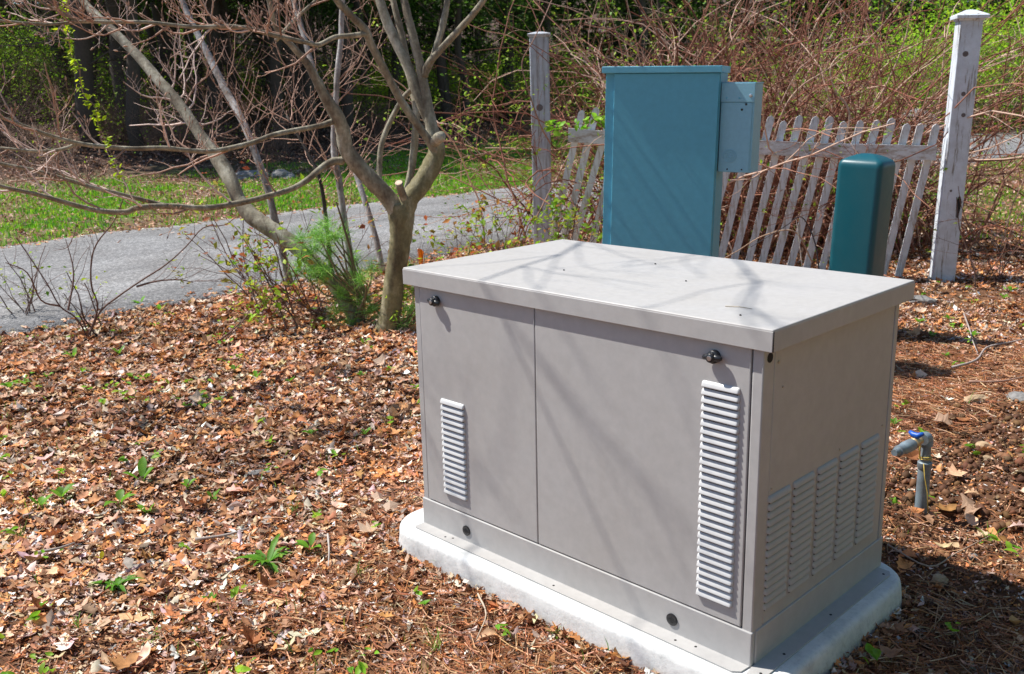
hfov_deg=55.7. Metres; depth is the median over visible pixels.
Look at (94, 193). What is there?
verge grass
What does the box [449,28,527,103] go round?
understory shrub
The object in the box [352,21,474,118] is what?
understory shrub
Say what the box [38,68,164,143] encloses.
understory shrub
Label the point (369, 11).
forest tree
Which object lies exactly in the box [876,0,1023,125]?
understory shrub
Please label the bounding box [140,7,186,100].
forest tree
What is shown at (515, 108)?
understory shrub
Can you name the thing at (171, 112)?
understory shrub
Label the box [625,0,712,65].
forest tree
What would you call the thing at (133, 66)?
forest tree
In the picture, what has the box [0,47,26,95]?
understory shrub
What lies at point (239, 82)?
understory shrub
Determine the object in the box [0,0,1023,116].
forest
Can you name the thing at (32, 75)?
understory shrub
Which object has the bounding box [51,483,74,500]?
seedling
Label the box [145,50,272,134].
understory shrub
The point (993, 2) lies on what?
forest tree
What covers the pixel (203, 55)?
understory shrub
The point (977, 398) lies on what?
stone
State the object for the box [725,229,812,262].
arching cane
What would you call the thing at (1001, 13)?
understory shrub
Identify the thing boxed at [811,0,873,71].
forest tree
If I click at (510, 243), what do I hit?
thin shrub
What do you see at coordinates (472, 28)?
forest tree
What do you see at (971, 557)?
stone
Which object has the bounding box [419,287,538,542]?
door panel
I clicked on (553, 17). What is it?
forest tree
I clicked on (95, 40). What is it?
forest tree
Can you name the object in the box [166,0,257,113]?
forest tree
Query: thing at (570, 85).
understory shrub
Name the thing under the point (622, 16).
forest tree
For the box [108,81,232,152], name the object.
understory shrub
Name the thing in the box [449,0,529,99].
forest tree
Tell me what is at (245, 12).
forest tree
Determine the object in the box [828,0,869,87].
forest tree
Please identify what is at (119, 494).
seedling
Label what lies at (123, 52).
forest tree
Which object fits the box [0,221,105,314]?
thin shrub
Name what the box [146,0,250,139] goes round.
forest tree
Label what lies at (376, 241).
sapling
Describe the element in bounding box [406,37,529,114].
understory shrub
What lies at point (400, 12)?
forest tree
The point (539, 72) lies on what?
fence post
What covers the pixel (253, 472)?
stone
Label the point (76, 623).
grass tuft
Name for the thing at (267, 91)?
forest tree
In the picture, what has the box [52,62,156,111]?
understory shrub
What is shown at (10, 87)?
understory shrub
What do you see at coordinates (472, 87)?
understory shrub
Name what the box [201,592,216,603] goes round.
seedling
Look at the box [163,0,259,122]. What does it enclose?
forest tree
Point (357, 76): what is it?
understory shrub
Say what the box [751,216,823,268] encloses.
arching cane
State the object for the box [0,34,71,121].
understory shrub
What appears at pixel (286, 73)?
forest tree
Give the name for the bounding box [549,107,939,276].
picket fence
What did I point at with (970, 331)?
stick
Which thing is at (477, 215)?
thin shrub
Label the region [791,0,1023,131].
understory shrub
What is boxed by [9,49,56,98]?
understory shrub
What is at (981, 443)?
stone
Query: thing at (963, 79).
fence post
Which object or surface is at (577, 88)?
understory shrub
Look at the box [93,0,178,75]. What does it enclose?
forest tree
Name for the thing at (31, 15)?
forest tree
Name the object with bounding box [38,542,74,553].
stick
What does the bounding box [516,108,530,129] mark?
understory shrub
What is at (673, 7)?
forest tree
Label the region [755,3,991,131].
understory shrub
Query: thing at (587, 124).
arching cane
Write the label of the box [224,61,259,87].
understory shrub
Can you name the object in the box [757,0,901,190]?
arching cane
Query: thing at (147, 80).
understory shrub
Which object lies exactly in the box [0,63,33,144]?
understory shrub
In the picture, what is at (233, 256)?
thin shrub
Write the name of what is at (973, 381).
stick
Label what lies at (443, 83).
forest tree
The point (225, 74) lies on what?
understory shrub
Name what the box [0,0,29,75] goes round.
forest tree
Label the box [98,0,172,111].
forest tree
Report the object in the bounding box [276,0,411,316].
sapling
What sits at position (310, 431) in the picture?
seedling
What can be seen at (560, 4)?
forest tree
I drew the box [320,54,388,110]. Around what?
understory shrub
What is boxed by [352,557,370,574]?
grass tuft
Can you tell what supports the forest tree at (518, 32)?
on the ground at (330, 398)
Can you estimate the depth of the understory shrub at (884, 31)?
31.14 m
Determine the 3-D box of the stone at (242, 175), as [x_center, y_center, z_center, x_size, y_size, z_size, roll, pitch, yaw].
[-4.933,-3.028,18.307,0.626,0.255,0.742,2,14,12]
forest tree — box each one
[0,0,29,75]
[0,0,162,150]
[1,0,140,112]
[1,0,173,122]
[2,0,27,54]
[10,0,58,58]
[16,0,141,76]
[29,0,222,154]
[42,0,198,140]
[61,0,196,95]
[68,0,176,127]
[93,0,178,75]
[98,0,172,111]
[121,0,240,120]
[137,0,242,78]
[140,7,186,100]
[143,0,242,120]
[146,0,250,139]
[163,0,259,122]
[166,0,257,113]
[180,0,265,113]
[180,1,255,53]
[185,0,394,146]
[186,0,391,150]
[198,0,360,143]
[202,0,263,80]
[202,2,255,56]
[223,0,283,123]
[232,0,257,70]
[235,8,351,107]
[245,0,357,128]
[248,0,367,120]
[253,0,417,143]
[303,0,416,107]
[317,1,412,102]
[320,0,352,84]
[324,0,421,120]
[327,0,434,119]
[347,5,391,83]
[348,4,414,93]
[368,0,454,99]
[371,1,447,69]
[372,11,391,94]
[374,0,432,63]
[385,0,521,137]
[388,0,489,136]
[415,12,471,95]
[422,0,527,113]
[423,5,465,94]
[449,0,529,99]
[450,1,497,70]
[454,0,567,121]
[461,0,554,122]
[466,0,555,114]
[468,0,586,108]
[492,0,591,115]
[494,0,587,55]
[497,0,574,97]
[549,0,605,73]
[595,0,663,64]
[609,0,700,65]
[610,0,683,65]
[613,0,669,63]
[621,0,688,64]
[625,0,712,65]
[647,0,717,64]
[662,0,748,64]
[716,0,780,81]
[755,0,849,87]
[782,0,852,76]
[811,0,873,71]
[815,0,834,80]
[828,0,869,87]
[848,0,918,71]
[890,0,977,62]
[911,0,986,75]
[914,0,975,66]
[921,0,1023,73]
[968,1,1021,72]
[979,0,1022,57]
[990,0,1023,59]
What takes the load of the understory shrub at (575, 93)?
on the ground at (330, 398)
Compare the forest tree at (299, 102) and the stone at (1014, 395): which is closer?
the stone at (1014, 395)
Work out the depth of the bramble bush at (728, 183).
8.30 m
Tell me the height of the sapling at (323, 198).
2.004 m
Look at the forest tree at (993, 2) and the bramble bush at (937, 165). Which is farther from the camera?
the forest tree at (993, 2)
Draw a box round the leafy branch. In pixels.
[545,112,604,135]
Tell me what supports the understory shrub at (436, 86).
on the ground at (330, 398)
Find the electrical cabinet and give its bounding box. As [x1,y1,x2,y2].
[602,65,730,256]
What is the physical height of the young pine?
0.901 m
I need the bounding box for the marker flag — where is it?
[417,249,423,264]
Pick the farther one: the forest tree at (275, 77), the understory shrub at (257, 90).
the understory shrub at (257, 90)
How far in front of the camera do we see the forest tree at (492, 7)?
37.70 m
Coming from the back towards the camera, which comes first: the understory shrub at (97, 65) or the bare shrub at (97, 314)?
the understory shrub at (97, 65)
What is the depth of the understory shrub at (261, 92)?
32.60 m
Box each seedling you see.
[29,494,52,508]
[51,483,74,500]
[63,347,76,357]
[96,551,103,561]
[104,489,134,506]
[112,345,124,354]
[123,456,153,485]
[137,503,154,514]
[181,478,196,489]
[198,402,212,408]
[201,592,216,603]
[207,489,219,500]
[248,370,261,376]
[295,532,320,551]
[302,429,317,433]
[890,418,901,425]
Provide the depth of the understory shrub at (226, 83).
31.22 m
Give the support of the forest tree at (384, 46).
on the ground at (330, 398)
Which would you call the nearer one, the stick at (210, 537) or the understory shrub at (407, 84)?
the stick at (210, 537)
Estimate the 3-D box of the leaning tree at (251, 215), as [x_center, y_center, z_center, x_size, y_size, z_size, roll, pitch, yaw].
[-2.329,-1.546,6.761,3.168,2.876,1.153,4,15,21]
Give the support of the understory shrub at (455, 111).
on the ground at (330, 398)
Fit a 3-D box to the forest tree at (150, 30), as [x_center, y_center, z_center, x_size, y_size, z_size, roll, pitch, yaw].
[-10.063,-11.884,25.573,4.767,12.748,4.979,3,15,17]
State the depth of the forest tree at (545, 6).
36.10 m
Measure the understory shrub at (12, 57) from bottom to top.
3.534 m
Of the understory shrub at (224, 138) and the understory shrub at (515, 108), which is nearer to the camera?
the understory shrub at (224, 138)
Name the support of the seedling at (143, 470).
on the ground at (330, 398)
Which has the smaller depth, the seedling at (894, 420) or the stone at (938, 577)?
the stone at (938, 577)
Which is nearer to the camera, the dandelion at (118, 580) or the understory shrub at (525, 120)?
the dandelion at (118, 580)
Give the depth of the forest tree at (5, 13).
38.87 m
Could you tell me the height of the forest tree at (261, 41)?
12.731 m
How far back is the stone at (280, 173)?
18.01 m
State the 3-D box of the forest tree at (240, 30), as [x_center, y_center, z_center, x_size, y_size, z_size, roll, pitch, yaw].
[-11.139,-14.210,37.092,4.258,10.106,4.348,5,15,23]
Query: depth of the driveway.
9.14 m
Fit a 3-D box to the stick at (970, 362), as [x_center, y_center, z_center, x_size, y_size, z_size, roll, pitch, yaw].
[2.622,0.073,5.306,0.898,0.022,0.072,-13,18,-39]
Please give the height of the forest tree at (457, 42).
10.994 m
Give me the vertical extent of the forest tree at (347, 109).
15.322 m
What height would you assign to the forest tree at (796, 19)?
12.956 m
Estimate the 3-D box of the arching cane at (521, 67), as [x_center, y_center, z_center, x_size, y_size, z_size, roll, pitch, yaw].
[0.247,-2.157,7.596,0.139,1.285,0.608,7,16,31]
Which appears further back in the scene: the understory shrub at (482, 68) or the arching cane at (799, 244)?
the understory shrub at (482, 68)
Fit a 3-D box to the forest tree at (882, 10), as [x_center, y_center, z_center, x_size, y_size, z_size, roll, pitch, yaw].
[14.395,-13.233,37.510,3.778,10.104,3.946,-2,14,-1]
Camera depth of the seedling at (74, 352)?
5.62 m
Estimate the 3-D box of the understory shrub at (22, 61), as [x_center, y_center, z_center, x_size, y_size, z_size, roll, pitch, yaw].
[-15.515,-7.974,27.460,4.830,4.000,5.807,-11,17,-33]
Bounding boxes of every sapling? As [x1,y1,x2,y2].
[174,0,317,286]
[221,24,402,308]
[244,0,384,271]
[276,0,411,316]
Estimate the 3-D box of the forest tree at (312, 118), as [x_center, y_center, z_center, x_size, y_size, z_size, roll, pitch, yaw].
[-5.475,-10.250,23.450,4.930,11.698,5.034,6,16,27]
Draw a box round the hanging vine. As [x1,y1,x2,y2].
[53,0,123,177]
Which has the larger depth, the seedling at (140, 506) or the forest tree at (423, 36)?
the forest tree at (423, 36)
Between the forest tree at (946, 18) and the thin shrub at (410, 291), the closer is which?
the thin shrub at (410, 291)
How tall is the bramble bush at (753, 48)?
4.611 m
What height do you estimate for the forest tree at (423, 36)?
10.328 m
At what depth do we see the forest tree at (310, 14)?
30.34 m
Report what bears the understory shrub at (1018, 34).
on the ground at (330, 398)
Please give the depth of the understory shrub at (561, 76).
40.70 m
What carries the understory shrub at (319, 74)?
on the ground at (330, 398)
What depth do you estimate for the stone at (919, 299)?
6.56 m
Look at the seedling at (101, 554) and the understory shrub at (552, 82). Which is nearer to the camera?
the seedling at (101, 554)
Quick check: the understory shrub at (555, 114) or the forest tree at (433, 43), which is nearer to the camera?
the understory shrub at (555, 114)
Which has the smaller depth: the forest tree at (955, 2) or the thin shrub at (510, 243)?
the thin shrub at (510, 243)
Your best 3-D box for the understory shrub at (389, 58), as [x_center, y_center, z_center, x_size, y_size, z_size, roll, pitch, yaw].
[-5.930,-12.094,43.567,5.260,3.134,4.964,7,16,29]
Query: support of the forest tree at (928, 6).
on the ground at (330, 398)
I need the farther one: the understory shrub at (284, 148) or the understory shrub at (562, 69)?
the understory shrub at (562, 69)
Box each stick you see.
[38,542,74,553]
[195,527,248,540]
[327,533,329,566]
[476,593,486,638]
[887,535,989,566]
[951,338,1023,367]
[963,313,977,352]
[969,376,1023,382]
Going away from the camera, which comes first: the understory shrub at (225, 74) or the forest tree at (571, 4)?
the understory shrub at (225, 74)
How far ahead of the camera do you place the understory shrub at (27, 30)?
35.92 m
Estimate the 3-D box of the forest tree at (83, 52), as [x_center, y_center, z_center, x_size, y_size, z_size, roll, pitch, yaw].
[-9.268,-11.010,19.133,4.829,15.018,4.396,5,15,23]
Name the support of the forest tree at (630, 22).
on the ground at (330, 398)
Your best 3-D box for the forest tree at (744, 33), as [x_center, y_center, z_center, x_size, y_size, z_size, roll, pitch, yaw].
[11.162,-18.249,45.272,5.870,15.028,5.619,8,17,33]
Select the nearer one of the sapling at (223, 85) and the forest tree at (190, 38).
the sapling at (223, 85)
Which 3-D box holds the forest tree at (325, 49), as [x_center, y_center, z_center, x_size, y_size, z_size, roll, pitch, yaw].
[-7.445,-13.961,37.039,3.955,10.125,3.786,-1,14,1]
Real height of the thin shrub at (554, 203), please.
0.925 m
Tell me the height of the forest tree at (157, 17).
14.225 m
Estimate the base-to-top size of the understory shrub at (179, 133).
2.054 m
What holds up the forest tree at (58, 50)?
on the ground at (330, 398)
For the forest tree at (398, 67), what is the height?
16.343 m
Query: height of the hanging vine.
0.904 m
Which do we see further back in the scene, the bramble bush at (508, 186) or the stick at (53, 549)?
the bramble bush at (508, 186)
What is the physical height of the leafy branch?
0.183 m
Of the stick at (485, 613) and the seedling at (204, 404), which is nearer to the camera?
the stick at (485, 613)
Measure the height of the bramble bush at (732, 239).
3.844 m
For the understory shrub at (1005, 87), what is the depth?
27.96 m
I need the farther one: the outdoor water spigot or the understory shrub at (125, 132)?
the understory shrub at (125, 132)
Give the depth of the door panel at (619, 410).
2.50 m
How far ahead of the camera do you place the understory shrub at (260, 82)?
29.61 m
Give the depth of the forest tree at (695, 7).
38.58 m
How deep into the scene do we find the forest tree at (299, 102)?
24.65 m
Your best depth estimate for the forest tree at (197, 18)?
33.35 m
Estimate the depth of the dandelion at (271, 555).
3.14 m
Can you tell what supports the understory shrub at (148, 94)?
on the ground at (330, 398)
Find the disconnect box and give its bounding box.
[718,82,763,172]
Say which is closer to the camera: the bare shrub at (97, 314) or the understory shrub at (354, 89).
the bare shrub at (97, 314)
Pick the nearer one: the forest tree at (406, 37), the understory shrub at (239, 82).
the understory shrub at (239, 82)
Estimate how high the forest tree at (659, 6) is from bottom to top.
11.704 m
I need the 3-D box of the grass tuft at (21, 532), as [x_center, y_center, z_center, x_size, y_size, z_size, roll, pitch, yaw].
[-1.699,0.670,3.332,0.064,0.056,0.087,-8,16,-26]
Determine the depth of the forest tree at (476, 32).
37.18 m
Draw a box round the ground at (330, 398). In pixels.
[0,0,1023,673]
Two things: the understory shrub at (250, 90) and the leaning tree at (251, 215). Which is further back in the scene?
the understory shrub at (250, 90)
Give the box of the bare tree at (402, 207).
[0,0,495,333]
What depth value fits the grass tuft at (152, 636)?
2.67 m
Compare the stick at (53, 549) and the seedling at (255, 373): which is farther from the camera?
the seedling at (255, 373)
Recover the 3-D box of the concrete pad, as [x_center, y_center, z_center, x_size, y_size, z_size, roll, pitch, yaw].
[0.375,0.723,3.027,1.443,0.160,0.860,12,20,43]
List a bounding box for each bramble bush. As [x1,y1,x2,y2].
[309,0,994,258]
[311,0,835,251]
[322,0,1023,266]
[468,0,1023,229]
[542,0,1023,276]
[594,0,1023,261]
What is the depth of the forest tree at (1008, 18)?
42.48 m
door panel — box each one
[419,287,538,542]
[535,309,753,626]
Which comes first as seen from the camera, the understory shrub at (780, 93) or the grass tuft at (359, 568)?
the grass tuft at (359, 568)
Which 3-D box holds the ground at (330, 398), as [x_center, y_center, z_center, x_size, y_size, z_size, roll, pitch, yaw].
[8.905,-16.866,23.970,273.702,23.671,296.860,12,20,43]
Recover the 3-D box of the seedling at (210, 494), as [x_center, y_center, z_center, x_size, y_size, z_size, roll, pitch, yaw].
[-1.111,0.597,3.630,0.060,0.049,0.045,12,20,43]
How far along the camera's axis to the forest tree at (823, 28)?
49.56 m
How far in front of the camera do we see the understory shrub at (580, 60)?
42.14 m
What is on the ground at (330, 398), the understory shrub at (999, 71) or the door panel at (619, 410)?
the understory shrub at (999, 71)
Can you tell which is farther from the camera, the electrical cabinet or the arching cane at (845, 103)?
the arching cane at (845, 103)
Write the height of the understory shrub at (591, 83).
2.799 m
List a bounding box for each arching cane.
[518,0,551,143]
[532,0,604,224]
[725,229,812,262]
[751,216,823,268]
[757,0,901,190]
[796,219,802,266]
[829,42,886,143]
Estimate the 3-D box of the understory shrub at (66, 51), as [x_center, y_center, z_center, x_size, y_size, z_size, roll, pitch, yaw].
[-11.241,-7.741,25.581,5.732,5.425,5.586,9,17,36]
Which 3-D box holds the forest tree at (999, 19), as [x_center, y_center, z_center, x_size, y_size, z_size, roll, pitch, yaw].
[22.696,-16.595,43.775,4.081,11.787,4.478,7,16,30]
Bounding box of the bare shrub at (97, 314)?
[2,179,235,335]
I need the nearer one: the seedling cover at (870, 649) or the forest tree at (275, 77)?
the seedling cover at (870, 649)
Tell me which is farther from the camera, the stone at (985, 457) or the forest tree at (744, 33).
the forest tree at (744, 33)
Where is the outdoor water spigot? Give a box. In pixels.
[891,430,933,513]
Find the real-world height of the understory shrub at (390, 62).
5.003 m
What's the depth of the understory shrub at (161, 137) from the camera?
20.90 m
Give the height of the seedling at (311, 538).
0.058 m
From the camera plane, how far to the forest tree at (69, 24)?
28.66 m
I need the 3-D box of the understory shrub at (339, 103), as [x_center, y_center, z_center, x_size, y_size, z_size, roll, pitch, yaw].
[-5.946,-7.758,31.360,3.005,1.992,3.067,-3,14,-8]
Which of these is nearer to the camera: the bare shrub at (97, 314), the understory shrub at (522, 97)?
the bare shrub at (97, 314)
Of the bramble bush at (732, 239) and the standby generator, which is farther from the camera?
the bramble bush at (732, 239)
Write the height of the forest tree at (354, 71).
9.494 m
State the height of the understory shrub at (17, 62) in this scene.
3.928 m
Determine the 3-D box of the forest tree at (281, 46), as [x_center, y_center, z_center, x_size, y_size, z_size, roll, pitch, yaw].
[-7.949,-15.461,32.302,5.562,16.064,6.102,-3,14,-6]
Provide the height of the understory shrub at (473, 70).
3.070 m
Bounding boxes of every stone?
[236,170,269,180]
[247,469,270,475]
[272,169,294,179]
[894,108,940,141]
[909,295,936,304]
[930,573,948,586]
[963,394,988,403]
[968,553,978,559]
[975,441,993,446]
[983,455,994,460]
[1006,391,1023,402]
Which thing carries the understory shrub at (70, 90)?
on the ground at (330, 398)
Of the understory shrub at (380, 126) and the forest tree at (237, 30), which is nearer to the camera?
the understory shrub at (380, 126)
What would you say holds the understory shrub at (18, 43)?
on the ground at (330, 398)
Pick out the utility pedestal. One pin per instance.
(863, 200)
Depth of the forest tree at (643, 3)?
36.41 m
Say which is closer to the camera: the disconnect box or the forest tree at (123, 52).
the disconnect box
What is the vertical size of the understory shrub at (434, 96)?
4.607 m
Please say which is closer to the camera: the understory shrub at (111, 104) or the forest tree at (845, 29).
the understory shrub at (111, 104)
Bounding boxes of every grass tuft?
[10,520,27,540]
[66,613,93,628]
[132,627,160,644]
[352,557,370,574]
[423,623,441,653]
[548,623,570,639]
[977,522,1005,541]
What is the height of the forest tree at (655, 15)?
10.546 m
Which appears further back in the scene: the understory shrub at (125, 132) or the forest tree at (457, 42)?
the forest tree at (457, 42)
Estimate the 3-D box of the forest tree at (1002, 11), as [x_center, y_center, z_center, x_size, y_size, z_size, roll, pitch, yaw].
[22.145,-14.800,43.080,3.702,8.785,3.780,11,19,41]
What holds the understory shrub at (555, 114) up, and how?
on the ground at (330, 398)
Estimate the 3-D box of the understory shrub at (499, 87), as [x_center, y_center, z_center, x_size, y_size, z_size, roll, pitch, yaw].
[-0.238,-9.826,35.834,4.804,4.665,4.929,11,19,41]
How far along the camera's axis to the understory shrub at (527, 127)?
31.64 m
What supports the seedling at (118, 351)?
on the ground at (330, 398)
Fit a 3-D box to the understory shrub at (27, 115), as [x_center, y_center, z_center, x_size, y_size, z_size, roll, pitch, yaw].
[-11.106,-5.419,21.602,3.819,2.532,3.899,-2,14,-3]
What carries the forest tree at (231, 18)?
on the ground at (330, 398)
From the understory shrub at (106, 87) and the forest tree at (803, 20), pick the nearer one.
the understory shrub at (106, 87)
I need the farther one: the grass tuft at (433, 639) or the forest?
the forest
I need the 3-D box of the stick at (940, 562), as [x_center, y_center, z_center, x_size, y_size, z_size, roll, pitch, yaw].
[1.375,0.671,3.030,0.347,0.016,0.153,-3,14,-5]
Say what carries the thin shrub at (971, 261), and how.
on the ground at (330, 398)
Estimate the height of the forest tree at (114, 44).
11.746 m
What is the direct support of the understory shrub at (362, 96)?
on the ground at (330, 398)
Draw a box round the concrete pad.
[399,508,901,673]
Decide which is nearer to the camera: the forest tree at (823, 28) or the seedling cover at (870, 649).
the seedling cover at (870, 649)
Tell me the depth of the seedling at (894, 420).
4.31 m
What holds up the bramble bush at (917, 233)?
on the ground at (330, 398)
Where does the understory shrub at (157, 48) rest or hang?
on the ground at (330, 398)
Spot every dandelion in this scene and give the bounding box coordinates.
[89,574,143,593]
[233,533,291,574]
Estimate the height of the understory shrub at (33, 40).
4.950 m
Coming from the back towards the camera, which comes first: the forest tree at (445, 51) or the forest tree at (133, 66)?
the forest tree at (445, 51)
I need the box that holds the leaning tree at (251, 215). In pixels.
[32,0,360,326]
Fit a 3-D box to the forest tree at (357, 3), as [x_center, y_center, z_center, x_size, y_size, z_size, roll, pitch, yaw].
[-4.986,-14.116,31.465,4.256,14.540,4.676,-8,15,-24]
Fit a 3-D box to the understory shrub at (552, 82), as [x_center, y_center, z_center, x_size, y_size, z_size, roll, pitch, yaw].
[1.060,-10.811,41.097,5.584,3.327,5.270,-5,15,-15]
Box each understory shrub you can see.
[0,0,73,64]
[0,0,98,116]
[0,0,206,124]
[0,7,103,120]
[0,11,48,87]
[0,11,58,103]
[0,28,72,98]
[0,31,53,88]
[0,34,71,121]
[0,37,67,86]
[0,38,98,146]
[0,43,149,125]
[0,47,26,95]
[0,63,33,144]
[0,89,112,177]
[1,0,100,81]
[3,34,37,96]
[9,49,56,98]
[19,32,144,93]
[35,8,150,112]
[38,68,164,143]
[40,34,192,138]
[46,53,195,144]
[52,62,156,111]
[56,35,203,113]
[65,70,159,127]
[94,76,247,147]
[98,4,205,106]
[98,77,218,140]
[99,83,219,160]
[103,76,158,114]
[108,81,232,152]
[139,8,249,92]
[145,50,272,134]
[148,56,226,106]
[168,105,247,157]
[183,64,254,110]
[185,3,340,125]
[185,58,248,95]
[189,47,252,106]
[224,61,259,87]
[227,105,311,163]
[235,65,287,110]
[237,68,261,108]
[242,65,287,111]
[246,32,366,116]
[257,47,376,111]
[315,57,439,124]
[315,72,374,119]
[315,72,411,137]
[317,32,391,98]
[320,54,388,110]
[329,19,449,98]
[333,39,431,87]
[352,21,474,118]
[353,69,387,100]
[378,30,506,123]
[382,52,463,110]
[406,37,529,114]
[434,27,560,118]
[434,83,481,126]
[446,1,578,119]
[447,43,502,103]
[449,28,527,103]
[450,70,496,107]
[482,47,592,112]
[492,25,599,107]
[497,94,526,120]
[498,36,587,107]
[508,99,563,135]
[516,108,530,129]
[525,96,569,129]
[526,36,612,114]
[527,42,603,111]
[527,68,602,114]
[549,14,618,109]
[561,53,615,106]
[596,24,681,65]
[736,43,839,121]
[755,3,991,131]
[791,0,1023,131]
[811,0,1023,125]
[824,0,1023,130]
[865,0,1023,129]
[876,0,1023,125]
[890,0,1023,133]
[935,4,1023,129]
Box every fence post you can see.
[527,32,551,243]
[929,10,989,281]
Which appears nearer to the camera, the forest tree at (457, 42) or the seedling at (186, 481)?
the seedling at (186, 481)
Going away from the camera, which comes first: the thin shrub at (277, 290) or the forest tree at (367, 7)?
the thin shrub at (277, 290)
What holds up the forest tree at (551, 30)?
on the ground at (330, 398)
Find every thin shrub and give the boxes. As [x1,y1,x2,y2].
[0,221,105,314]
[165,160,341,313]
[172,173,410,340]
[363,192,533,274]
[379,230,425,327]
[422,156,565,258]
[469,185,602,247]
[914,121,1023,286]
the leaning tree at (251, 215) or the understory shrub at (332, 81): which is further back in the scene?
the understory shrub at (332, 81)
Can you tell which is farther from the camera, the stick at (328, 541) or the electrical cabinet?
the electrical cabinet
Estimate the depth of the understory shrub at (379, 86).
39.68 m
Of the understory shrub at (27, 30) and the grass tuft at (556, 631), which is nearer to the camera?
the grass tuft at (556, 631)
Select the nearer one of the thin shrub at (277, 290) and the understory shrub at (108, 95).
the thin shrub at (277, 290)
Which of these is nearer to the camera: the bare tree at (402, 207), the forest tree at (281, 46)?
the bare tree at (402, 207)
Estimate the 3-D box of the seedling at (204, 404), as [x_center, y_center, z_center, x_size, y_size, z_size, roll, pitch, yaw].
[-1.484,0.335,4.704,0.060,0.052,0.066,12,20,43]
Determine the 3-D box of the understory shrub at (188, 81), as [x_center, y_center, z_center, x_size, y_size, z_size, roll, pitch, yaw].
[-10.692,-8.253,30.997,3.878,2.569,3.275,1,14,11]
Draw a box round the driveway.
[0,128,1023,335]
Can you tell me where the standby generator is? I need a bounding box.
[402,239,914,673]
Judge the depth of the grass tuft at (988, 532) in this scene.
3.14 m
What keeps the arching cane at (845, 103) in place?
attached to the bramble bush at (937, 165)
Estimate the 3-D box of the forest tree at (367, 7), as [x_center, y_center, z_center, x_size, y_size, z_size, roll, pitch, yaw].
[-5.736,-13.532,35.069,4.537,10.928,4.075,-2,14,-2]
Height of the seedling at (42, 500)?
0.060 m
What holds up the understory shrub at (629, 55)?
on the ground at (330, 398)
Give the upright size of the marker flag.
0.434 m
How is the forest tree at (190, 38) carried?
on the ground at (330, 398)
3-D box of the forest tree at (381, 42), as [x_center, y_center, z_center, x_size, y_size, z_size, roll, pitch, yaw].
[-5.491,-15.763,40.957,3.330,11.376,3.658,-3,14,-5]
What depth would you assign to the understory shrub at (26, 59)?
33.25 m
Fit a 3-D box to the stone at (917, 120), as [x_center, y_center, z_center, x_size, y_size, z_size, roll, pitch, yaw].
[10.592,-5.452,25.616,1.490,1.177,2.292,0,14,4]
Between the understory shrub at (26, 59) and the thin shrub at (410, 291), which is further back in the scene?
the understory shrub at (26, 59)
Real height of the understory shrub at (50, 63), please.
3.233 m
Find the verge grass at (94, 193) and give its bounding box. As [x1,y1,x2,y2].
[0,123,1023,246]
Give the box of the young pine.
[281,202,422,329]
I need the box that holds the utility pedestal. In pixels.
[829,153,894,276]
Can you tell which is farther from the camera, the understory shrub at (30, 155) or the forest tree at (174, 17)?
the forest tree at (174, 17)
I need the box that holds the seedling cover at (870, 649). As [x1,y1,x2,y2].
[0,281,1023,673]
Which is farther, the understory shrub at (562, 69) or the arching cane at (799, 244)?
the understory shrub at (562, 69)
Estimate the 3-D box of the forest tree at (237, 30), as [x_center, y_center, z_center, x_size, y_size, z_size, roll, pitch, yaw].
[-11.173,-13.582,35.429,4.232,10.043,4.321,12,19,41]
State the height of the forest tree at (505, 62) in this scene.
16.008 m
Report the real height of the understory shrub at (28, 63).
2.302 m

